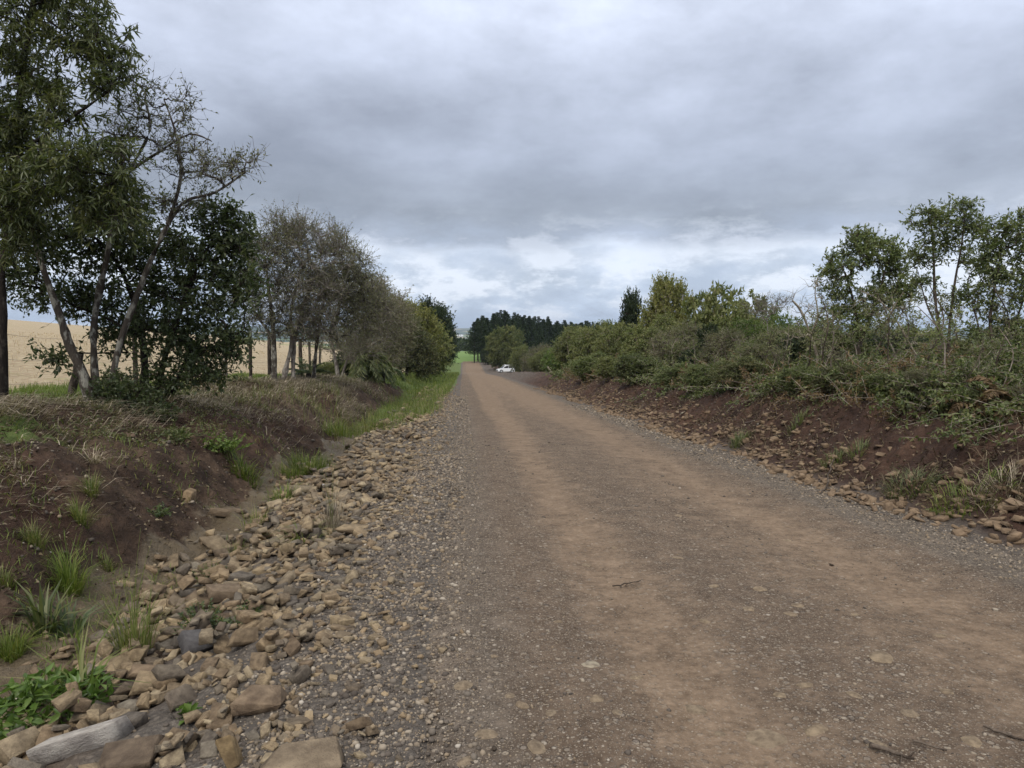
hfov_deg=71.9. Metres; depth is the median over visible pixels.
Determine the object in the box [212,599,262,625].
leafy weed
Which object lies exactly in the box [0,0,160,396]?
tall tree
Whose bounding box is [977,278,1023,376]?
sapling
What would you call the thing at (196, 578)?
leafy weed
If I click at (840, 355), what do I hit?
bush
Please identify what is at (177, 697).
rock
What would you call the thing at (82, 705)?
rock
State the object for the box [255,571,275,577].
rock
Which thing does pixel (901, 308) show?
leaning sapling
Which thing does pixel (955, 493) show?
grass tuft
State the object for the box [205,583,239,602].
rock
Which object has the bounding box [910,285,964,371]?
sapling
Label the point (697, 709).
bedded stone
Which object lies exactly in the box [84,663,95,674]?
rock
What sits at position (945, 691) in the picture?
bedded stone
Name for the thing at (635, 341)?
bush
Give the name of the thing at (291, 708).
rock
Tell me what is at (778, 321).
bush
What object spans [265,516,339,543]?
grass tuft
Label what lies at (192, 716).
rock
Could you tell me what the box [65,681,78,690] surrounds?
rock
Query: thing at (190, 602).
rock
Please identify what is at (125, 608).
rock
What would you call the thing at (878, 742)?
bedded stone
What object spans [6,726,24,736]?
rock
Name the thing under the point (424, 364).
roadside tree
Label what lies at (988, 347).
sapling
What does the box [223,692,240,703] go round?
rock
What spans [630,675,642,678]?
bedded stone
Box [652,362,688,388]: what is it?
bush
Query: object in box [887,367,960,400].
bush
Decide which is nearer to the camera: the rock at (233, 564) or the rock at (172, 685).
the rock at (172, 685)
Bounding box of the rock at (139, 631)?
[123,626,148,638]
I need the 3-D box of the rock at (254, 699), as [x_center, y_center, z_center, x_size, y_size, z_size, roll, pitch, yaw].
[-1.211,1.517,3.392,0.246,0.068,0.157,5,12,-10]
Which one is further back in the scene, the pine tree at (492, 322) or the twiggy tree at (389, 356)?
the pine tree at (492, 322)
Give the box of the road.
[424,361,1023,767]
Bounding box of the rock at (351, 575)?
[344,569,357,583]
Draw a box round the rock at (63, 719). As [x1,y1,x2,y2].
[49,711,68,721]
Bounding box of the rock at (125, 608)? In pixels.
[118,601,142,614]
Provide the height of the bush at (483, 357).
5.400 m
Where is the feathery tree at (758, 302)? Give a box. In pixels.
[738,288,796,330]
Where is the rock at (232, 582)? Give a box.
[223,580,240,583]
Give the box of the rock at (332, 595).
[321,591,339,600]
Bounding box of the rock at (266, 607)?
[254,603,279,611]
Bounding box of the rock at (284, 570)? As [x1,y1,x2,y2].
[276,567,295,572]
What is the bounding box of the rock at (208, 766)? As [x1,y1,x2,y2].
[196,764,211,767]
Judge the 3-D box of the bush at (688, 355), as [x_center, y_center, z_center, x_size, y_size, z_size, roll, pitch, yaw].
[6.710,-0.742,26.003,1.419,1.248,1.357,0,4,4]
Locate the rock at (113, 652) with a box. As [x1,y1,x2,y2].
[100,645,119,659]
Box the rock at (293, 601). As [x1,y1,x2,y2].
[285,595,297,607]
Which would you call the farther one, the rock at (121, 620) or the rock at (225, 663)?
the rock at (121, 620)
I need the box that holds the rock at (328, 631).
[324,629,335,635]
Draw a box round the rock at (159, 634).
[138,630,163,642]
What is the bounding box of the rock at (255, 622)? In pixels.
[238,616,263,628]
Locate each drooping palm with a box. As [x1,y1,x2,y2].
[339,349,397,390]
[368,363,405,389]
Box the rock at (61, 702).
[51,689,81,712]
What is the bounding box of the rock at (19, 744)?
[0,726,39,765]
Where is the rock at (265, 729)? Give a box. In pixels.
[260,721,270,738]
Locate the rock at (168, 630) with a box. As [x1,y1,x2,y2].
[159,625,185,634]
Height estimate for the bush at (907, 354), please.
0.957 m
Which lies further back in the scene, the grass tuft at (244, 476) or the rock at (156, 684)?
the grass tuft at (244, 476)
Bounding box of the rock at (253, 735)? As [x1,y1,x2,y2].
[245,729,259,740]
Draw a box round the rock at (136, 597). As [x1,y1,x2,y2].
[133,588,153,601]
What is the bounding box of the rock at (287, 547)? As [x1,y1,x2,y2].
[279,543,295,554]
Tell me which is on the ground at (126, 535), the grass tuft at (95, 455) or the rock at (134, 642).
the grass tuft at (95, 455)
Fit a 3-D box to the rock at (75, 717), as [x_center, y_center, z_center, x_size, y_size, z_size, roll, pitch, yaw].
[-2.164,1.690,3.620,0.156,0.068,0.106,-17,-35,9]
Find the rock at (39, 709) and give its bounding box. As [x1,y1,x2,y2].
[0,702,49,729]
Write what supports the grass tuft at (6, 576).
on the ground at (126, 535)
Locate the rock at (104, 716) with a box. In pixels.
[96,710,108,723]
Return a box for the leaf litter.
[0,376,1023,657]
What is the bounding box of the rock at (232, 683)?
[227,674,238,691]
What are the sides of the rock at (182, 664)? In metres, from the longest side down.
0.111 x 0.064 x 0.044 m
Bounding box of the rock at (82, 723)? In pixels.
[76,718,91,728]
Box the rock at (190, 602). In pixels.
[185,597,198,608]
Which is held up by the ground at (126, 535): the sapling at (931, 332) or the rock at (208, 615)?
the sapling at (931, 332)
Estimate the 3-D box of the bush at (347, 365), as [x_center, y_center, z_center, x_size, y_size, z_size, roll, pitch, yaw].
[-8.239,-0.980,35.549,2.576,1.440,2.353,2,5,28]
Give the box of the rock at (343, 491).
[331,489,349,497]
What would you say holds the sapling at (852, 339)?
on the ground at (126, 535)
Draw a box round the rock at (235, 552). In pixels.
[228,549,242,556]
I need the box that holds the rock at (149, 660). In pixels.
[144,657,158,663]
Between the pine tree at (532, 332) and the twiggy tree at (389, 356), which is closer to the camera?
the twiggy tree at (389, 356)
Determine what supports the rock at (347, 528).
on the ground at (126, 535)
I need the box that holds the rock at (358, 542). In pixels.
[350,539,364,544]
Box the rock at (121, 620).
[116,617,129,625]
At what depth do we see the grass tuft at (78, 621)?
5.06 m
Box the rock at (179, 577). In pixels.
[176,574,193,581]
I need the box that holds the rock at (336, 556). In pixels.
[328,550,339,558]
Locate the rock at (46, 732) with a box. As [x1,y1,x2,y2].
[35,726,63,745]
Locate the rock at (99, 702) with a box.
[90,700,110,705]
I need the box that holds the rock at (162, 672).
[151,664,186,682]
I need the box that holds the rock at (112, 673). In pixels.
[105,669,122,678]
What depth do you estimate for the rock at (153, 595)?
5.51 m
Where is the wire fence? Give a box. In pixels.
[8,332,320,395]
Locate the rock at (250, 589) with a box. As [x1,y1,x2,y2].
[241,582,256,595]
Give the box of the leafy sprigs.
[548,325,1023,448]
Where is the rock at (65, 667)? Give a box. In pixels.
[53,663,73,675]
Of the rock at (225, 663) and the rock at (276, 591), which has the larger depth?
the rock at (276, 591)
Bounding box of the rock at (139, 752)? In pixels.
[99,734,164,767]
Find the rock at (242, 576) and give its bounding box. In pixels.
[227,571,255,580]
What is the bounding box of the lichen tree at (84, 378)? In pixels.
[5,55,271,401]
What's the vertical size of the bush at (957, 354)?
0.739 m
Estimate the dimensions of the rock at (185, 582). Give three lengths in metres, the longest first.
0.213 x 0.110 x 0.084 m
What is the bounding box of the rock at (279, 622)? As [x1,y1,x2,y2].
[273,618,299,628]
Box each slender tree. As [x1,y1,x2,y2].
[896,192,995,360]
[949,207,1023,360]
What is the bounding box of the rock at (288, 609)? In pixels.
[283,606,292,613]
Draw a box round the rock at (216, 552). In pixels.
[213,547,233,556]
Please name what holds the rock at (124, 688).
on the ground at (126, 535)
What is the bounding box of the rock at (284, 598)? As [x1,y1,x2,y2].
[278,592,290,605]
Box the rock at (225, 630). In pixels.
[215,623,230,638]
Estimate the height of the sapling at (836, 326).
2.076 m
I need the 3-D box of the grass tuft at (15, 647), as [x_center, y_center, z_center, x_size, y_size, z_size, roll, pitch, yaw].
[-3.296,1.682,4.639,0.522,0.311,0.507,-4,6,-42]
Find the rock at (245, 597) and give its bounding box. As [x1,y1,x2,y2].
[242,594,250,603]
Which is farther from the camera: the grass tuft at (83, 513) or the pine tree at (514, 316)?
the pine tree at (514, 316)
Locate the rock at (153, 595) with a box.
[139,590,158,599]
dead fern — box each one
[929,387,1007,423]
[946,374,1023,432]
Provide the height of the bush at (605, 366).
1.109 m
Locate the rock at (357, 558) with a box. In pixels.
[354,557,370,560]
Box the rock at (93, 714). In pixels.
[86,709,99,721]
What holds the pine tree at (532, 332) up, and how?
on the ground at (126, 535)
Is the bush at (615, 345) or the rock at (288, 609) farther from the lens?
the bush at (615, 345)
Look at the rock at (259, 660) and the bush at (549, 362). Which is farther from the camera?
the bush at (549, 362)
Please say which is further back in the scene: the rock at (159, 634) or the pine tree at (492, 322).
the pine tree at (492, 322)
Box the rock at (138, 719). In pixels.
[116,711,148,728]
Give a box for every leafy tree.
[635,269,693,330]
[680,280,745,341]
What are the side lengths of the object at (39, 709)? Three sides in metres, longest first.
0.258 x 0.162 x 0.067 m
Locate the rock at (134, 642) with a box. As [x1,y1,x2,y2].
[128,638,140,650]
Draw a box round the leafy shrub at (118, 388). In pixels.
[82,363,187,422]
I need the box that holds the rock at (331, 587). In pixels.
[327,584,340,589]
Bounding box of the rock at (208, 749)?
[200,740,217,758]
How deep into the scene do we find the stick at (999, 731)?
2.97 m
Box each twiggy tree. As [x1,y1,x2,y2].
[216,214,327,380]
[254,199,364,379]
[283,217,393,378]
[301,239,409,377]
[326,266,418,378]
[370,289,429,378]
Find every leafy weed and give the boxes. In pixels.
[0,663,114,739]
[0,692,58,730]
[146,501,172,517]
[154,419,195,442]
[172,598,231,635]
[175,702,202,725]
[192,560,226,583]
[198,430,253,453]
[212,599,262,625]
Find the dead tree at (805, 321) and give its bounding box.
[782,274,848,366]
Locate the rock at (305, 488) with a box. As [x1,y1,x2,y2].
[293,485,311,492]
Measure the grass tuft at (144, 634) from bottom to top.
0.905 m
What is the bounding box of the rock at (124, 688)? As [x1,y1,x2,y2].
[113,682,132,695]
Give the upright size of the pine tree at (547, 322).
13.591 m
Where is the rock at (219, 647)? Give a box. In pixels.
[213,634,230,653]
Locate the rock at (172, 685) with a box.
[167,682,180,689]
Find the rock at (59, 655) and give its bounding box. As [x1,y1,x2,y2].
[52,652,72,659]
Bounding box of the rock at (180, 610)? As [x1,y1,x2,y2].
[176,601,199,617]
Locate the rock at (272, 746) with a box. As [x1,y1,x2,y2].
[262,741,277,751]
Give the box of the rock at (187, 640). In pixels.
[177,629,212,654]
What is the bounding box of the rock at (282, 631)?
[277,628,285,646]
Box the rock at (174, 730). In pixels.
[156,727,199,755]
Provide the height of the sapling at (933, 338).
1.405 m
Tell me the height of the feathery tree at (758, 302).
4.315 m
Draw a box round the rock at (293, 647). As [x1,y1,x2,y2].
[282,630,302,656]
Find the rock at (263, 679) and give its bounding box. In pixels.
[255,673,271,684]
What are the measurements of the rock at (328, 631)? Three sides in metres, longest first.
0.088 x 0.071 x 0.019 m
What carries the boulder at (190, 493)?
on the ground at (126, 535)
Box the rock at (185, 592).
[174,588,196,596]
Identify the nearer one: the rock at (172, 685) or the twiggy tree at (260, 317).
the rock at (172, 685)
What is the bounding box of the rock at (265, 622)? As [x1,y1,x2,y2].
[256,617,275,630]
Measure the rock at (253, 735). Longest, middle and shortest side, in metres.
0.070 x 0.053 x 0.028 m
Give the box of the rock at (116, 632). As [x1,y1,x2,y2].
[109,625,127,637]
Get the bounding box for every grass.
[0,371,927,692]
[0,373,394,544]
[7,609,147,718]
[223,372,458,451]
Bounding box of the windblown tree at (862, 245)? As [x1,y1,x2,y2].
[801,223,924,356]
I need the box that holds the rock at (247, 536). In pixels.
[238,532,252,541]
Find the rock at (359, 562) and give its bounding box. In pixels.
[351,560,370,565]
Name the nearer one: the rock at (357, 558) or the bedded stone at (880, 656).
the bedded stone at (880, 656)
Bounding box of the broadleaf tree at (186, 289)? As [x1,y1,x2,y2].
[0,169,275,401]
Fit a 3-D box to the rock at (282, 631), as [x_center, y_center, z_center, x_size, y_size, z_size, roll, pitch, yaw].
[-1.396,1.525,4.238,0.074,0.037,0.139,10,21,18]
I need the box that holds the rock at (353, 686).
[345,682,364,691]
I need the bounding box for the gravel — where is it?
[0,382,1023,767]
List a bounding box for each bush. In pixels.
[310,361,340,375]
[326,352,371,377]
[480,345,491,364]
[484,325,527,370]
[507,344,530,371]
[518,342,555,371]
[527,347,548,371]
[540,347,567,372]
[547,323,586,366]
[566,318,619,362]
[568,350,612,381]
[591,320,635,358]
[592,356,618,379]
[609,352,665,384]
[618,310,680,357]
[641,319,707,366]
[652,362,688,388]
[677,347,703,364]
[679,361,721,388]
[692,322,723,350]
[692,325,749,367]
[708,355,771,386]
[715,288,774,332]
[724,311,778,340]
[724,323,807,355]
[727,335,775,359]
[727,341,794,364]
[741,326,767,341]
[755,303,803,332]
[761,360,786,381]
[772,334,806,368]
[774,366,818,392]
[779,325,814,339]
[791,332,884,365]
[795,357,840,369]
[805,363,879,392]
[808,351,854,362]
[832,355,890,368]
[855,371,906,400]
[864,331,927,358]
[865,325,896,336]
[880,350,928,363]
[885,321,943,342]
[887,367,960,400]
[907,336,989,357]
[911,334,961,349]
[927,387,980,414]
[942,349,988,360]
[969,367,1022,388]
[975,323,1004,339]
[980,350,1023,367]
[988,383,1023,404]
[1002,340,1023,350]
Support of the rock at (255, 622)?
on the ground at (126, 535)
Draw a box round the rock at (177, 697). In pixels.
[164,683,196,712]
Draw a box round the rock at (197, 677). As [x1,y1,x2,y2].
[188,671,207,682]
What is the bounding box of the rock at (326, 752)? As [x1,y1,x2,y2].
[260,736,344,767]
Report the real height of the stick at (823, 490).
0.226 m
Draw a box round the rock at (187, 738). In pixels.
[182,730,193,744]
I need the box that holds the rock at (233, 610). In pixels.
[231,604,247,616]
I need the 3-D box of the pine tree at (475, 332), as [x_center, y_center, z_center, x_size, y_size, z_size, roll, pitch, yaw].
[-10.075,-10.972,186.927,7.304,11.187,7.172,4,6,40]
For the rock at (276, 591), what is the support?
on the ground at (126, 535)
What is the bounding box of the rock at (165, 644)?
[155,636,178,652]
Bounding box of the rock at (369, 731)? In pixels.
[365,725,378,735]
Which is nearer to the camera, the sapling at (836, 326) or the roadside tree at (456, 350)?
the sapling at (836, 326)
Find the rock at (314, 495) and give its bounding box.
[311,491,323,501]
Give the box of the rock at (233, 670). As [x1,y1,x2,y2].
[225,663,241,677]
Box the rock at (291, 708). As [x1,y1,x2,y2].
[285,703,299,714]
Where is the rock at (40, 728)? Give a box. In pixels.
[38,724,51,732]
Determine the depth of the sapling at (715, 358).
18.80 m
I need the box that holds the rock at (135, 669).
[127,664,154,676]
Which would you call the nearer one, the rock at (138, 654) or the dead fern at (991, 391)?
the rock at (138, 654)
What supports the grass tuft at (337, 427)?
on the ground at (126, 535)
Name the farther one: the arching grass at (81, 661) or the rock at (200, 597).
the rock at (200, 597)
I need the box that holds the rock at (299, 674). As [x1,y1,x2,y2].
[286,664,311,683]
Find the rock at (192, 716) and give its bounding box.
[183,709,201,723]
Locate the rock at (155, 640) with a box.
[149,633,159,647]
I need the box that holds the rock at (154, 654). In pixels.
[142,652,158,661]
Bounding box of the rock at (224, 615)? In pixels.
[213,613,229,623]
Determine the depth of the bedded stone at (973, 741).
2.91 m
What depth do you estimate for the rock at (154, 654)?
4.42 m
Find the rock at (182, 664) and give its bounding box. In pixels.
[177,659,187,668]
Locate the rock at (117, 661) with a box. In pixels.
[95,655,136,668]
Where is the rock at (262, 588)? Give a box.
[254,577,274,593]
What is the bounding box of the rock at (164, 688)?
[150,679,166,691]
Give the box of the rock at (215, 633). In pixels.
[213,630,218,637]
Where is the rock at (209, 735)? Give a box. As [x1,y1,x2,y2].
[199,730,219,746]
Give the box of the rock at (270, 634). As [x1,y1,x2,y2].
[264,630,279,639]
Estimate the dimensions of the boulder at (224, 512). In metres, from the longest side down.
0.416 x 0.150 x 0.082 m
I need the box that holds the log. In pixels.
[26,715,134,764]
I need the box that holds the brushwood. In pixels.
[548,331,1023,443]
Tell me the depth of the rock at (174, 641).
4.41 m
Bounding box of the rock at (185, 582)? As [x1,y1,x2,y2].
[177,575,197,589]
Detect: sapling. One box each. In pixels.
[657,336,683,365]
[679,332,703,363]
[705,349,721,364]
[711,337,735,384]
[730,339,753,357]
[755,328,792,371]
[756,325,780,373]
[761,321,794,369]
[763,343,790,370]
[790,293,850,369]
[795,305,833,365]
[806,310,846,361]
[809,301,854,365]
[821,333,847,386]
[835,320,870,363]
[842,287,948,357]
[855,293,910,369]
[864,286,913,373]
[873,301,925,372]
[888,331,914,369]
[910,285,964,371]
[912,302,975,374]
[915,313,953,364]
[933,298,977,369]
[947,336,997,386]
[960,334,996,386]
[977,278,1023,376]
[982,324,1023,384]
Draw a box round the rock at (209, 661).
[200,656,219,671]
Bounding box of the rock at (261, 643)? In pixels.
[255,635,279,651]
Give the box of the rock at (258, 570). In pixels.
[252,563,280,574]
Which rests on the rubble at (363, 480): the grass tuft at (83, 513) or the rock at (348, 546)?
the rock at (348, 546)
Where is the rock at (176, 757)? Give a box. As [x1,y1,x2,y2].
[159,745,184,767]
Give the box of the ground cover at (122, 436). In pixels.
[1,366,1023,449]
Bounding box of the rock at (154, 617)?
[139,605,161,623]
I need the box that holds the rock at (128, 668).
[123,665,135,680]
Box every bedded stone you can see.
[454,680,472,689]
[456,756,473,767]
[474,729,497,739]
[505,693,514,697]
[515,701,528,708]
[527,739,545,753]
[545,709,555,715]
[581,661,599,667]
[589,694,603,701]
[612,709,622,714]
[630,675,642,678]
[685,704,706,713]
[699,618,709,623]
[743,606,753,610]
[746,728,786,748]
[753,586,766,590]
[773,692,785,697]
[784,612,797,615]
[791,603,803,607]
[796,682,812,687]
[804,724,828,735]
[846,691,861,698]
[866,739,886,750]
[868,650,892,662]
[900,708,919,717]
[933,633,946,636]
[939,688,953,693]
[960,735,981,747]
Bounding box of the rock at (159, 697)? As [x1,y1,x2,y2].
[150,689,171,705]
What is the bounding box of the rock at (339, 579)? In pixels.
[330,576,344,583]
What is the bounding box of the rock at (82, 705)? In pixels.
[68,697,91,713]
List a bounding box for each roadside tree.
[380,311,445,381]
[403,295,447,373]
[405,320,456,375]
[419,293,458,364]
[443,312,460,371]
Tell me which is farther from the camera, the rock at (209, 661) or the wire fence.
the wire fence
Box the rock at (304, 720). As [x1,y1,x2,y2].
[283,716,310,730]
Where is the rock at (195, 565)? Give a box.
[190,561,204,568]
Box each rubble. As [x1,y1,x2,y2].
[0,384,463,767]
[533,383,1023,547]
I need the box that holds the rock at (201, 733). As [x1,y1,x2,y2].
[196,728,211,739]
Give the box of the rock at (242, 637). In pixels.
[226,627,257,646]
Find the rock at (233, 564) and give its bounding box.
[227,557,253,571]
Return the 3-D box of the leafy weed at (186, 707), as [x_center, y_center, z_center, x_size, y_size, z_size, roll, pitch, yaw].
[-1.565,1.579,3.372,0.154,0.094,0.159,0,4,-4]
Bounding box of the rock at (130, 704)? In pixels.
[117,699,139,711]
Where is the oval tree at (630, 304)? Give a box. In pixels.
[617,286,643,341]
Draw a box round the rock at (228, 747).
[215,735,243,767]
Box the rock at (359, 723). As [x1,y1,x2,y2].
[345,717,372,730]
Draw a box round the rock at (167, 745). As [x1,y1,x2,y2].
[155,741,185,752]
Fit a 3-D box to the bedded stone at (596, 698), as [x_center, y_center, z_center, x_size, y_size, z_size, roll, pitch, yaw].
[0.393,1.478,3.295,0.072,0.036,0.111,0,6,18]
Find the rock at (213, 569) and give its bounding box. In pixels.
[201,564,225,576]
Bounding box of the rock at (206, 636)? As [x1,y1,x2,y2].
[199,628,212,644]
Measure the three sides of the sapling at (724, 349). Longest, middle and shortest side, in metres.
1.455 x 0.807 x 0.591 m
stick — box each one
[612,580,640,586]
[820,459,834,493]
[869,742,916,763]
[912,739,946,751]
[983,724,1023,740]
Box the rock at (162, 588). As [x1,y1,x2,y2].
[154,585,167,593]
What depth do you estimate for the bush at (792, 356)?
21.28 m
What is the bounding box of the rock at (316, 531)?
[301,528,321,538]
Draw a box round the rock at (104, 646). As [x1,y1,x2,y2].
[97,639,113,658]
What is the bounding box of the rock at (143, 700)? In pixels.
[136,691,150,709]
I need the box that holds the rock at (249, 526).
[244,521,263,531]
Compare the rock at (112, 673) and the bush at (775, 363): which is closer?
the rock at (112, 673)
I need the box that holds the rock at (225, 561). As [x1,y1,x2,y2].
[220,555,230,565]
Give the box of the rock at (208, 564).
[197,560,211,571]
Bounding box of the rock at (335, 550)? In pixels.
[329,546,347,554]
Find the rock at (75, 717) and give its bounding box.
[69,703,110,722]
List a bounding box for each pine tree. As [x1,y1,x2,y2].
[460,322,486,362]
[472,318,487,362]
[478,317,494,351]
[489,313,499,336]
[497,310,502,321]
[500,311,514,338]
[510,318,517,340]
[511,312,518,321]
[515,319,526,341]
[521,316,526,341]
[521,326,534,352]
[525,317,535,345]
[526,327,539,348]
[533,327,548,348]
[535,323,547,348]
[538,325,550,346]
[545,319,552,345]
[545,323,554,343]
[549,321,559,345]
[553,324,564,342]
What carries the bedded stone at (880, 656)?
on the road
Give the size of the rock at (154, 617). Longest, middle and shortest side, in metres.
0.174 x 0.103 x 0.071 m
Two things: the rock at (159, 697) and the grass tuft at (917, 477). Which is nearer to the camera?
the rock at (159, 697)
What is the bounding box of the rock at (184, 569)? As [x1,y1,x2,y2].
[175,563,191,575]
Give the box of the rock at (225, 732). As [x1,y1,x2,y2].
[221,728,233,736]
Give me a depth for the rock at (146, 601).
5.48 m
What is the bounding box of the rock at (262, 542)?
[252,539,268,547]
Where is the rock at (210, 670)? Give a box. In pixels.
[205,666,217,674]
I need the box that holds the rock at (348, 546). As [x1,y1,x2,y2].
[337,544,359,549]
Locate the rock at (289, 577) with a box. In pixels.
[276,570,296,584]
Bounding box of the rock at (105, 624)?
[98,621,117,628]
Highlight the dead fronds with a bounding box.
[559,342,1023,422]
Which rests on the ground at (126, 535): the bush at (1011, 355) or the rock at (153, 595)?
the bush at (1011, 355)
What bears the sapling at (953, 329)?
on the ground at (126, 535)
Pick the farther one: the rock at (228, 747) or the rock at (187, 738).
the rock at (187, 738)
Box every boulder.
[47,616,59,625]
[124,432,135,437]
[164,553,178,569]
[181,488,195,502]
[198,535,229,551]
[208,507,245,516]
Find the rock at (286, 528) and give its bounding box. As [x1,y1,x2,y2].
[280,525,298,531]
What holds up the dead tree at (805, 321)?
on the ground at (126, 535)
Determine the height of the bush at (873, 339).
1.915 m
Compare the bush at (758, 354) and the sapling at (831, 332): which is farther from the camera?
the bush at (758, 354)
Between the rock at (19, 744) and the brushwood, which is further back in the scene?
the brushwood
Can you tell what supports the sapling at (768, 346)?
on the ground at (126, 535)
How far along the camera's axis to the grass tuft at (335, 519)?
7.18 m
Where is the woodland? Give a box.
[455,336,469,350]
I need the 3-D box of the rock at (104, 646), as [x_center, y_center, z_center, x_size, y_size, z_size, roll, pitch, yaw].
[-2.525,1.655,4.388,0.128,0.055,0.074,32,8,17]
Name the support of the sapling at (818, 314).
on the ground at (126, 535)
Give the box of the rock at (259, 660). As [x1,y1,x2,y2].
[249,652,268,670]
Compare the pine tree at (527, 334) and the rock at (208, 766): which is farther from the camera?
the pine tree at (527, 334)
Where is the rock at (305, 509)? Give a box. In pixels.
[301,505,312,513]
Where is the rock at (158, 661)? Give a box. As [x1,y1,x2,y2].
[153,658,163,664]
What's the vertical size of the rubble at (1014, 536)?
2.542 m
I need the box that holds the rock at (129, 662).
[119,659,132,668]
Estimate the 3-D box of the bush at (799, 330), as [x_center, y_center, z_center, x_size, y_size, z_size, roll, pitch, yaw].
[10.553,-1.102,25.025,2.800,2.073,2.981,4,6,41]
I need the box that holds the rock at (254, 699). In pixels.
[230,685,287,715]
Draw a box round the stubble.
[7,330,330,387]
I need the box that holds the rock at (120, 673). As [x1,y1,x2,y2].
[114,669,127,677]
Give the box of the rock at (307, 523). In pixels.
[301,517,313,531]
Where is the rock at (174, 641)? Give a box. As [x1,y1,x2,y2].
[171,636,178,644]
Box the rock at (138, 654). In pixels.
[120,645,149,660]
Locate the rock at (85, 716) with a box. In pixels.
[80,712,104,718]
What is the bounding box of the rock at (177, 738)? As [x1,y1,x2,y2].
[170,732,184,746]
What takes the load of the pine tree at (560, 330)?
on the ground at (126, 535)
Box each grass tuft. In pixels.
[0,562,24,589]
[0,616,56,663]
[8,516,61,550]
[24,590,117,637]
[37,521,111,596]
[62,490,106,530]
[68,470,113,499]
[69,522,200,655]
[71,613,91,674]
[74,443,116,463]
[97,548,120,571]
[219,447,270,489]
[224,540,250,551]
[225,501,280,530]
[260,478,304,500]
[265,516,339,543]
[277,456,309,479]
[284,446,336,474]
[313,455,357,532]
[317,413,359,438]
[350,408,391,434]
[728,428,755,448]
[782,404,809,436]
[813,441,848,467]
[843,437,869,460]
[867,463,946,498]
[916,459,1023,518]
[956,446,1023,511]
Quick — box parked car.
[496,365,514,372]
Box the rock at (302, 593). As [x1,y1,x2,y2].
[295,589,307,598]
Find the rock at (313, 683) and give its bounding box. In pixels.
[307,682,321,684]
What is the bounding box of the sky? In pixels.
[0,0,1023,328]
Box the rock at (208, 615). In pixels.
[197,611,213,620]
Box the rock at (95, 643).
[91,638,107,645]
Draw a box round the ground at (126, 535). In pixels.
[0,319,1023,767]
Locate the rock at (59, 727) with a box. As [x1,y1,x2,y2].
[51,724,70,730]
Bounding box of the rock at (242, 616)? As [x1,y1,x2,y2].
[236,610,256,623]
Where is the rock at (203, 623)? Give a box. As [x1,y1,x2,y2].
[185,608,210,629]
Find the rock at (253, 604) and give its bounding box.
[248,596,263,609]
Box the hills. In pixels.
[101,325,983,350]
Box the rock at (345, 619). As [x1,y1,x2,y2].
[330,614,354,625]
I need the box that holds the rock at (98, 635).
[86,629,107,642]
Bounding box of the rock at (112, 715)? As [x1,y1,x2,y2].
[108,709,130,719]
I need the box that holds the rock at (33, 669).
[29,664,42,679]
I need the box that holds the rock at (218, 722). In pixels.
[206,702,233,729]
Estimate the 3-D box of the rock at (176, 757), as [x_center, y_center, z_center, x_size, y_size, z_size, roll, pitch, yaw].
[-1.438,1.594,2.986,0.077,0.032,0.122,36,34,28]
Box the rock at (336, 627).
[331,623,345,630]
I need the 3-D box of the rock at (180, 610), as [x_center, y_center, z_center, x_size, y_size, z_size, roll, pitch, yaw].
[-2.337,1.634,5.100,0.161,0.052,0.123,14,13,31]
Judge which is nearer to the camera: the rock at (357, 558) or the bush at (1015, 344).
the rock at (357, 558)
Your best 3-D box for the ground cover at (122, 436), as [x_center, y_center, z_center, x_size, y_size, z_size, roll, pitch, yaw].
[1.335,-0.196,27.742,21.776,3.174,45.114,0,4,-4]
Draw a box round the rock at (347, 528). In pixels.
[334,524,368,533]
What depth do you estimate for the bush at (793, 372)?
13.50 m
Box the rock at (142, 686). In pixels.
[128,670,155,695]
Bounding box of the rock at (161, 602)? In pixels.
[151,598,166,614]
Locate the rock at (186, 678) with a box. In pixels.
[180,674,190,685]
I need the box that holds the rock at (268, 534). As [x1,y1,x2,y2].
[264,529,272,536]
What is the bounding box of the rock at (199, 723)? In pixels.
[195,710,210,729]
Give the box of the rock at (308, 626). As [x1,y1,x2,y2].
[297,620,312,632]
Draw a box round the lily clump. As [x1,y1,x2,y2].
[0,576,93,636]
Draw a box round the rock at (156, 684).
[152,678,177,688]
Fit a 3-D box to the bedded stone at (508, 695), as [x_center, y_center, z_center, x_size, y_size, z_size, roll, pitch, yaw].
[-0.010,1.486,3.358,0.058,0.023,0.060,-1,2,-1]
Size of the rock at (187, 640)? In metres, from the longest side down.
0.225 x 0.185 x 0.071 m
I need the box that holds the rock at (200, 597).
[184,590,211,608]
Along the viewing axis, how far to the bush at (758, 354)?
20.58 m
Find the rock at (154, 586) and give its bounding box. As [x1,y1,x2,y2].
[139,584,166,600]
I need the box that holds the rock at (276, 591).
[272,589,283,594]
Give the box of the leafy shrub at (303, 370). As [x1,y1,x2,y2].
[288,357,331,380]
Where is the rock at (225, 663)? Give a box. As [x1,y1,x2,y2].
[216,657,233,668]
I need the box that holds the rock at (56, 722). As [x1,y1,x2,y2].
[36,715,61,728]
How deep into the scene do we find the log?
3.14 m
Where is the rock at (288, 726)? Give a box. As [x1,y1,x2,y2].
[282,721,295,731]
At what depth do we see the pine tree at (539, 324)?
226.86 m
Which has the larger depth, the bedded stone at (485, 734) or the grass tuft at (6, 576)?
the grass tuft at (6, 576)
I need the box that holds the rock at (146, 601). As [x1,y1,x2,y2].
[143,599,152,607]
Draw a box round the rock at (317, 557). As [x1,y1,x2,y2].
[313,549,327,559]
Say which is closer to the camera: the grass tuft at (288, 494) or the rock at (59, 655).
the rock at (59, 655)

